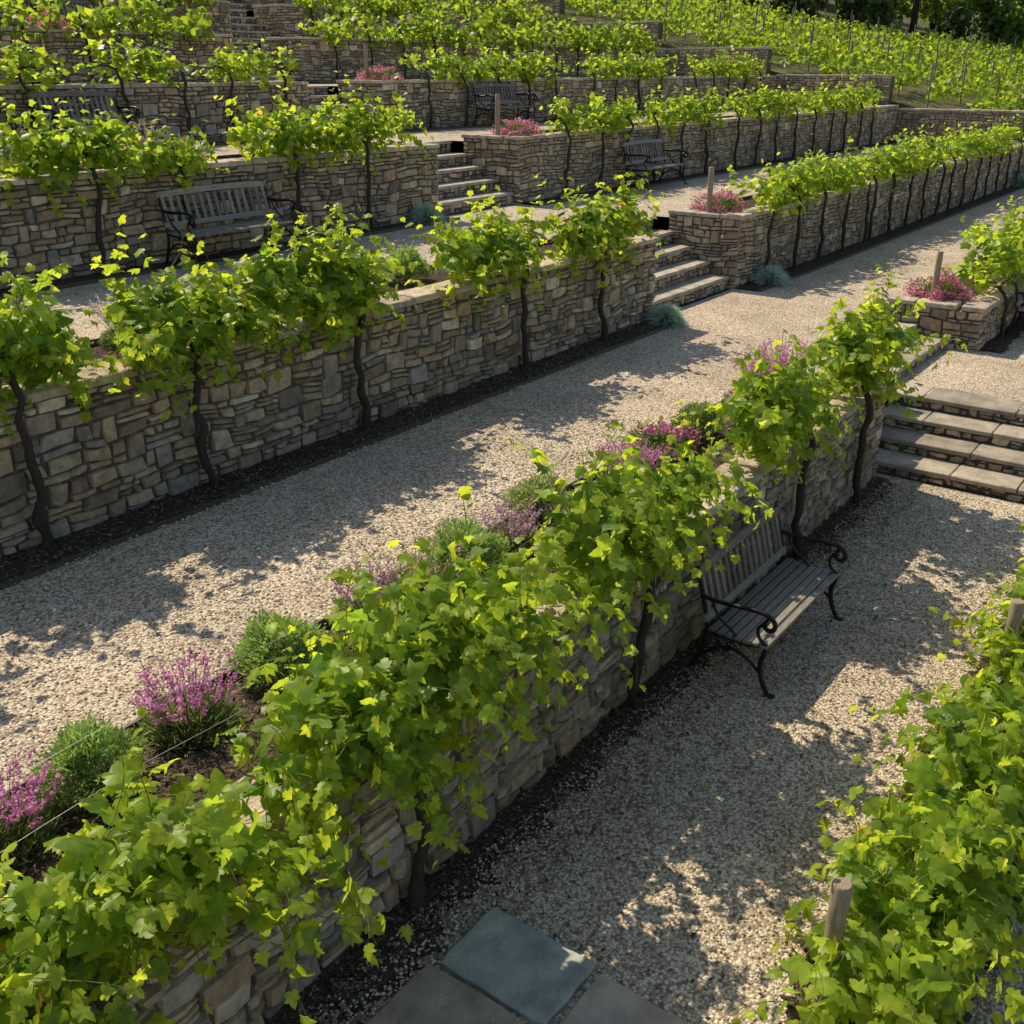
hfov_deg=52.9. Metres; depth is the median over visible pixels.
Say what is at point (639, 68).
grapevine
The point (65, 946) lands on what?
grapevine
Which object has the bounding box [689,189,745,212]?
pink flower mound
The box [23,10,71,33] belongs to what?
pink flower mound
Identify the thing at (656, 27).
dry stone wall
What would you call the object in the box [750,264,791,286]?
blue fescue grass
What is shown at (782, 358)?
flowering lavender
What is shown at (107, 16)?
grapevine row
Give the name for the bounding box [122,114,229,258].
grapevine
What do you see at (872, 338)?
grapevine
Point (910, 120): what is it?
dry stone wall
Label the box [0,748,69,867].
flowering lavender
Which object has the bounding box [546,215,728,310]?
stone steps
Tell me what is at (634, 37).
grapevine row
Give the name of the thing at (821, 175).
grapevine
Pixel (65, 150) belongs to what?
grapevine
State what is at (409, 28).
grapevine row
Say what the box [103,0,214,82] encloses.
grapevine row
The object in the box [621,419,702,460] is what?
pink flower mound
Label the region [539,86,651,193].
grapevine
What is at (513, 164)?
dry stone wall
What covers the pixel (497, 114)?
wooden post
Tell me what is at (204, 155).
pink flower mound
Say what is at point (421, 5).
grapevine row
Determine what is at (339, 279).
grapevine
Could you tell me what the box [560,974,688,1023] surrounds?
flagstone
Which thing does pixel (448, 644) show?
grapevine
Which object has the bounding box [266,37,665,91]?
dry stone wall
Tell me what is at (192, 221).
park bench
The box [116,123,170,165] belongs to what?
flowering lavender
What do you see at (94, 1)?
grapevine row
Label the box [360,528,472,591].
flowering lavender
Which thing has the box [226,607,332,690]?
round shrub
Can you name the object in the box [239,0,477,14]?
dry stone wall
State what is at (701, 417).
round shrub
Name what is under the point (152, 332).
grapevine
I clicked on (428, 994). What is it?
flagstone
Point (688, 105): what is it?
grapevine
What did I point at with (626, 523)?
grapevine
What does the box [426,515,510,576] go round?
round shrub
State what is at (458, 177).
stone steps
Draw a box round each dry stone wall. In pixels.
[0,0,232,41]
[0,27,235,84]
[0,81,309,155]
[0,140,439,288]
[0,235,658,557]
[84,367,888,1023]
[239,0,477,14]
[252,4,566,50]
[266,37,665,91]
[336,75,775,131]
[461,105,898,204]
[478,0,564,20]
[567,21,662,47]
[665,47,772,76]
[668,143,1023,289]
[775,74,894,106]
[887,272,1020,351]
[894,108,1023,142]
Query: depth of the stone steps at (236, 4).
34.48 m
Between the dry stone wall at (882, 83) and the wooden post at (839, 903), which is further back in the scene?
the dry stone wall at (882, 83)
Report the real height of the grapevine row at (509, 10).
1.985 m
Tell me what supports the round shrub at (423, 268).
on the soil bed
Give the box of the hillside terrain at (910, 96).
[328,0,1023,406]
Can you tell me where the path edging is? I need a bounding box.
[0,82,1023,798]
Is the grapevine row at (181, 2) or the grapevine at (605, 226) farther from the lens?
the grapevine row at (181, 2)
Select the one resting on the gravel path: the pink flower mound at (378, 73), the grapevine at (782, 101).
the grapevine at (782, 101)
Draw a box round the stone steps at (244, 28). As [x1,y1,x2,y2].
[229,9,273,49]
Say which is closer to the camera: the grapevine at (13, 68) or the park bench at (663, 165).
the grapevine at (13, 68)
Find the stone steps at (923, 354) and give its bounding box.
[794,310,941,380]
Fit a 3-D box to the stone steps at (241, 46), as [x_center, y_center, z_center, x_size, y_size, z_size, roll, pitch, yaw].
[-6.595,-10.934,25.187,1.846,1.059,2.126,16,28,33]
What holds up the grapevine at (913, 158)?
on the gravel path
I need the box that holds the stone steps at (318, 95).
[308,85,348,119]
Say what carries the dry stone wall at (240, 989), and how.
on the gravel path
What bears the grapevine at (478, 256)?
on the gravel path
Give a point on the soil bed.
(24, 564)
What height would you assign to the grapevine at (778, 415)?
2.376 m
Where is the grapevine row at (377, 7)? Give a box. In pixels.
[292,0,413,38]
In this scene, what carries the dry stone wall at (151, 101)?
on the gravel path
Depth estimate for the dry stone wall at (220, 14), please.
27.44 m
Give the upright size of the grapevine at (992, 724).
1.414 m
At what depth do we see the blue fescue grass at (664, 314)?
14.54 m
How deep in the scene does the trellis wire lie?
5.00 m
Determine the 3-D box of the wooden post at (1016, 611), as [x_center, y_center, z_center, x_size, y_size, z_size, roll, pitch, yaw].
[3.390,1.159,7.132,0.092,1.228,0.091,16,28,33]
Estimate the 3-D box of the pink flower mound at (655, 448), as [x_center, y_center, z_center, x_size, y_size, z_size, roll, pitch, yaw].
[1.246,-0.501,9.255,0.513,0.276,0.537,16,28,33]
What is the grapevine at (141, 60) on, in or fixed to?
on the gravel path
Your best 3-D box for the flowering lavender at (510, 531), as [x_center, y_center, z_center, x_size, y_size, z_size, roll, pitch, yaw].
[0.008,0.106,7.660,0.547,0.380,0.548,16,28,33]
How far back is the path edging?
11.24 m
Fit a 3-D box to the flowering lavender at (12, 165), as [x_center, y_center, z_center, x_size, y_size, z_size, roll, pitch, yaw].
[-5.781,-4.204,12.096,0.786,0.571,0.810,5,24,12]
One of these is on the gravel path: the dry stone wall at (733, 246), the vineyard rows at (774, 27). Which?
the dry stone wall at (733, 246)
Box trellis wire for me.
[0,133,1023,1022]
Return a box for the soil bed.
[0,39,1023,1023]
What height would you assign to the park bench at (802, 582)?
0.939 m
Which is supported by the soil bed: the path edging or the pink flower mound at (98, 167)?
the pink flower mound at (98, 167)
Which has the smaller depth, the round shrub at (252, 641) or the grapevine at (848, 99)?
the round shrub at (252, 641)
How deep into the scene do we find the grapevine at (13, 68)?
15.62 m
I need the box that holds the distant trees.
[716,0,1023,52]
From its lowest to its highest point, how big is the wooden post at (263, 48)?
0.828 m
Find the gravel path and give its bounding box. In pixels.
[0,10,1023,1023]
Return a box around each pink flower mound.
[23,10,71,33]
[78,147,131,170]
[163,134,209,160]
[355,64,403,79]
[487,116,543,135]
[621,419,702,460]
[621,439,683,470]
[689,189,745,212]
[722,388,755,409]
[902,269,976,303]
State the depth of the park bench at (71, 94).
16.19 m
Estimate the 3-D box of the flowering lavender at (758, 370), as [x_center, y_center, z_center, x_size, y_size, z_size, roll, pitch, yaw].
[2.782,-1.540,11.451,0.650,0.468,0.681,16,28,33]
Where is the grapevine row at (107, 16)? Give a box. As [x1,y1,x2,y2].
[0,0,133,83]
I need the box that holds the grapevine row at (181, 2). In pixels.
[156,0,215,20]
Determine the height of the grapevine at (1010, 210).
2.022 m
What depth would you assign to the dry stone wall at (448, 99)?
25.36 m
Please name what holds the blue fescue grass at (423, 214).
on the gravel path
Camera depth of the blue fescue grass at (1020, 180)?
31.56 m
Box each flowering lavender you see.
[0,130,43,177]
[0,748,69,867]
[86,289,135,349]
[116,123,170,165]
[126,644,246,756]
[332,556,415,633]
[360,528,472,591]
[478,497,542,556]
[595,438,662,479]
[731,351,787,382]
[744,337,809,376]
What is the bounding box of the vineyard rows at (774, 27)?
[565,0,1023,110]
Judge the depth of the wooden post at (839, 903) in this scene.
4.58 m
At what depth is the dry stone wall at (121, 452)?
9.46 m
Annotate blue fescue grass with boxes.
[406,203,450,225]
[643,302,690,329]
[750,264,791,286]
[1011,173,1023,186]
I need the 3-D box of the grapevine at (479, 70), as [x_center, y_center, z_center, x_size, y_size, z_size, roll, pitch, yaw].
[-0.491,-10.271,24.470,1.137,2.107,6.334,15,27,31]
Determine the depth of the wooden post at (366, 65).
21.88 m
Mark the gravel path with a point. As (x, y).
(654, 379)
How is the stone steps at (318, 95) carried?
on the gravel path
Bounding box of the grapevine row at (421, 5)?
[395,0,495,38]
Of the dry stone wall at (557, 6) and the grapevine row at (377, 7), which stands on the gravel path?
the dry stone wall at (557, 6)
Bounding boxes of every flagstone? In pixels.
[365,964,524,1023]
[441,907,596,1023]
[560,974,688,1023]
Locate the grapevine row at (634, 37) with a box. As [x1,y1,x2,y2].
[607,20,662,62]
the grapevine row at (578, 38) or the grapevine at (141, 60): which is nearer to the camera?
the grapevine at (141, 60)
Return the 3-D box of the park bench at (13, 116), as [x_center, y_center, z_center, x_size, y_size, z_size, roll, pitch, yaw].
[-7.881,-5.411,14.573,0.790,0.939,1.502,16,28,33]
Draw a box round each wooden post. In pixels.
[261,41,268,77]
[363,44,368,79]
[495,94,499,135]
[706,167,714,212]
[812,877,852,1011]
[931,251,943,297]
[1000,598,1023,682]
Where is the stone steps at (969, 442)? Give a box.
[874,382,1023,503]
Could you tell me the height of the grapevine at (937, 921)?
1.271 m
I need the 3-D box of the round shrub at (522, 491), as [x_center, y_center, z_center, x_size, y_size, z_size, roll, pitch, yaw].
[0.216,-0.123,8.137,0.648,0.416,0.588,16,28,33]
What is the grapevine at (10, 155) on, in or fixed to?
on the gravel path
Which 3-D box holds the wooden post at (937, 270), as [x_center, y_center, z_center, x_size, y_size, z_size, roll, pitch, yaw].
[6.313,-3.459,15.328,0.093,0.828,0.093,16,28,33]
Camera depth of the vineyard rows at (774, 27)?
43.28 m
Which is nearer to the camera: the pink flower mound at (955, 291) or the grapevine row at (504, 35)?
the pink flower mound at (955, 291)
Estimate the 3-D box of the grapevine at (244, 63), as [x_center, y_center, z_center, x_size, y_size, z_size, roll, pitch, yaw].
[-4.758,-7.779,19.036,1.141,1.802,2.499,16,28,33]
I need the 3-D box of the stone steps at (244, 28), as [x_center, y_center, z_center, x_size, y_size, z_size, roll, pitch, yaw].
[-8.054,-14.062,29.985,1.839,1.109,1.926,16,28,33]
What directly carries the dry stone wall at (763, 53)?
on the gravel path
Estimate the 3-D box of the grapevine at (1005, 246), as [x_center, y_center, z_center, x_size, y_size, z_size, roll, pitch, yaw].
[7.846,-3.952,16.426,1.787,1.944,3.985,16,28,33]
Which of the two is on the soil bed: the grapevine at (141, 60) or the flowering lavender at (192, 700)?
the flowering lavender at (192, 700)
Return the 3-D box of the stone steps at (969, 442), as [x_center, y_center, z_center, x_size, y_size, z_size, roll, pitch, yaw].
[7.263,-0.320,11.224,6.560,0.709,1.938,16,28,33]
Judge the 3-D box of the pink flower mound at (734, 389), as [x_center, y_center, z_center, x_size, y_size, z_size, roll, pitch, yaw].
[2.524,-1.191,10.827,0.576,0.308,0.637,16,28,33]
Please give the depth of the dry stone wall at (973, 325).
15.21 m
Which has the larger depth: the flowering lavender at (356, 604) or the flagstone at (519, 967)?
the flowering lavender at (356, 604)
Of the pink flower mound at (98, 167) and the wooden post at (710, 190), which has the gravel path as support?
the wooden post at (710, 190)
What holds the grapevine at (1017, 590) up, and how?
on the gravel path
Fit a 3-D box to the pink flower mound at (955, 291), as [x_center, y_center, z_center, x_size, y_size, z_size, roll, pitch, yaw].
[6.438,-3.426,15.517,0.938,0.504,0.872,0,23,0]
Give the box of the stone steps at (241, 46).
[232,42,300,81]
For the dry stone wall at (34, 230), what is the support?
on the gravel path
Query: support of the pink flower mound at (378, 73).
on the soil bed
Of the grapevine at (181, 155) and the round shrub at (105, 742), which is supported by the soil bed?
the round shrub at (105, 742)
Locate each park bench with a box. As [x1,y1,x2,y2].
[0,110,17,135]
[26,91,140,147]
[155,180,301,271]
[472,84,538,125]
[621,138,688,190]
[685,504,847,699]
[1004,272,1023,334]
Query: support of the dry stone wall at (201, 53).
on the gravel path
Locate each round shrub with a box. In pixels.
[25,712,152,812]
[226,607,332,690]
[384,242,431,281]
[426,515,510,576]
[499,470,569,521]
[668,400,726,438]
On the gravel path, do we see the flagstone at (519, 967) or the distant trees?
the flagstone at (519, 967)
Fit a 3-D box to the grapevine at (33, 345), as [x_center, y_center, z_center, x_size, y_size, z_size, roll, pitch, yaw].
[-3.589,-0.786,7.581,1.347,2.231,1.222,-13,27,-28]
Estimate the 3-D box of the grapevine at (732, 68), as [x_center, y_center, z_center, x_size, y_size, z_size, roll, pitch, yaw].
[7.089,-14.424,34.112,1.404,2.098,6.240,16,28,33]
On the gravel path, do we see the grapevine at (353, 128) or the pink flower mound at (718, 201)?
the grapevine at (353, 128)
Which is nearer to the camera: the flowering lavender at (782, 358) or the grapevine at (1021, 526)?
the grapevine at (1021, 526)
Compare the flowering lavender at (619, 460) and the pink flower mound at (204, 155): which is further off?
the pink flower mound at (204, 155)
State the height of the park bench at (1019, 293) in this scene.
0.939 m
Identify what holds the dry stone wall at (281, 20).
on the gravel path
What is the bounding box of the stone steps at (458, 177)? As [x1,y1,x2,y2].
[422,140,512,215]
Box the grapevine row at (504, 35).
[461,10,557,78]
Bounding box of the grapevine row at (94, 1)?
[34,0,140,24]
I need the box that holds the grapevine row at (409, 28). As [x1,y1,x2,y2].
[296,0,479,79]
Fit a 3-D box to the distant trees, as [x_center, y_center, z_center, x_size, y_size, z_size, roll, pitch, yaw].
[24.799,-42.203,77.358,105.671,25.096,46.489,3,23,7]
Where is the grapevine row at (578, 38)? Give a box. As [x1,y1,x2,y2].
[531,14,621,77]
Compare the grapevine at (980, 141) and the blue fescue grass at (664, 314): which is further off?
the grapevine at (980, 141)
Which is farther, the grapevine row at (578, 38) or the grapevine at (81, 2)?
the grapevine row at (578, 38)
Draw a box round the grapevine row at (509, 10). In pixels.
[476,0,557,38]
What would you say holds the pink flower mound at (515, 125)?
on the soil bed
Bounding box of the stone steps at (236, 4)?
[221,0,251,16]
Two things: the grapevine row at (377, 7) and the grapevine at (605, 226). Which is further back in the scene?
the grapevine row at (377, 7)
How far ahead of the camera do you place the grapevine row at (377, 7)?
32.14 m
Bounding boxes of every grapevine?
[0,33,77,128]
[0,82,163,273]
[0,151,17,168]
[0,251,121,548]
[0,699,412,1023]
[25,0,103,27]
[62,24,201,144]
[90,214,317,486]
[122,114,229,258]
[189,38,300,126]
[213,485,603,961]
[214,71,435,237]
[228,202,443,429]
[398,31,570,127]
[400,185,573,369]
[502,400,773,729]
[527,167,666,340]
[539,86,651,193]
[571,40,681,113]
[632,78,740,181]
[659,330,856,559]
[683,41,775,107]
[719,77,821,167]
[720,136,874,268]
[729,753,1023,1023]
[795,71,885,151]
[800,262,968,505]
[848,601,1023,951]
[853,124,961,240]
[928,557,1023,673]
[935,114,1023,211]
[941,197,1023,338]
[999,196,1023,233]
[1019,520,1023,564]

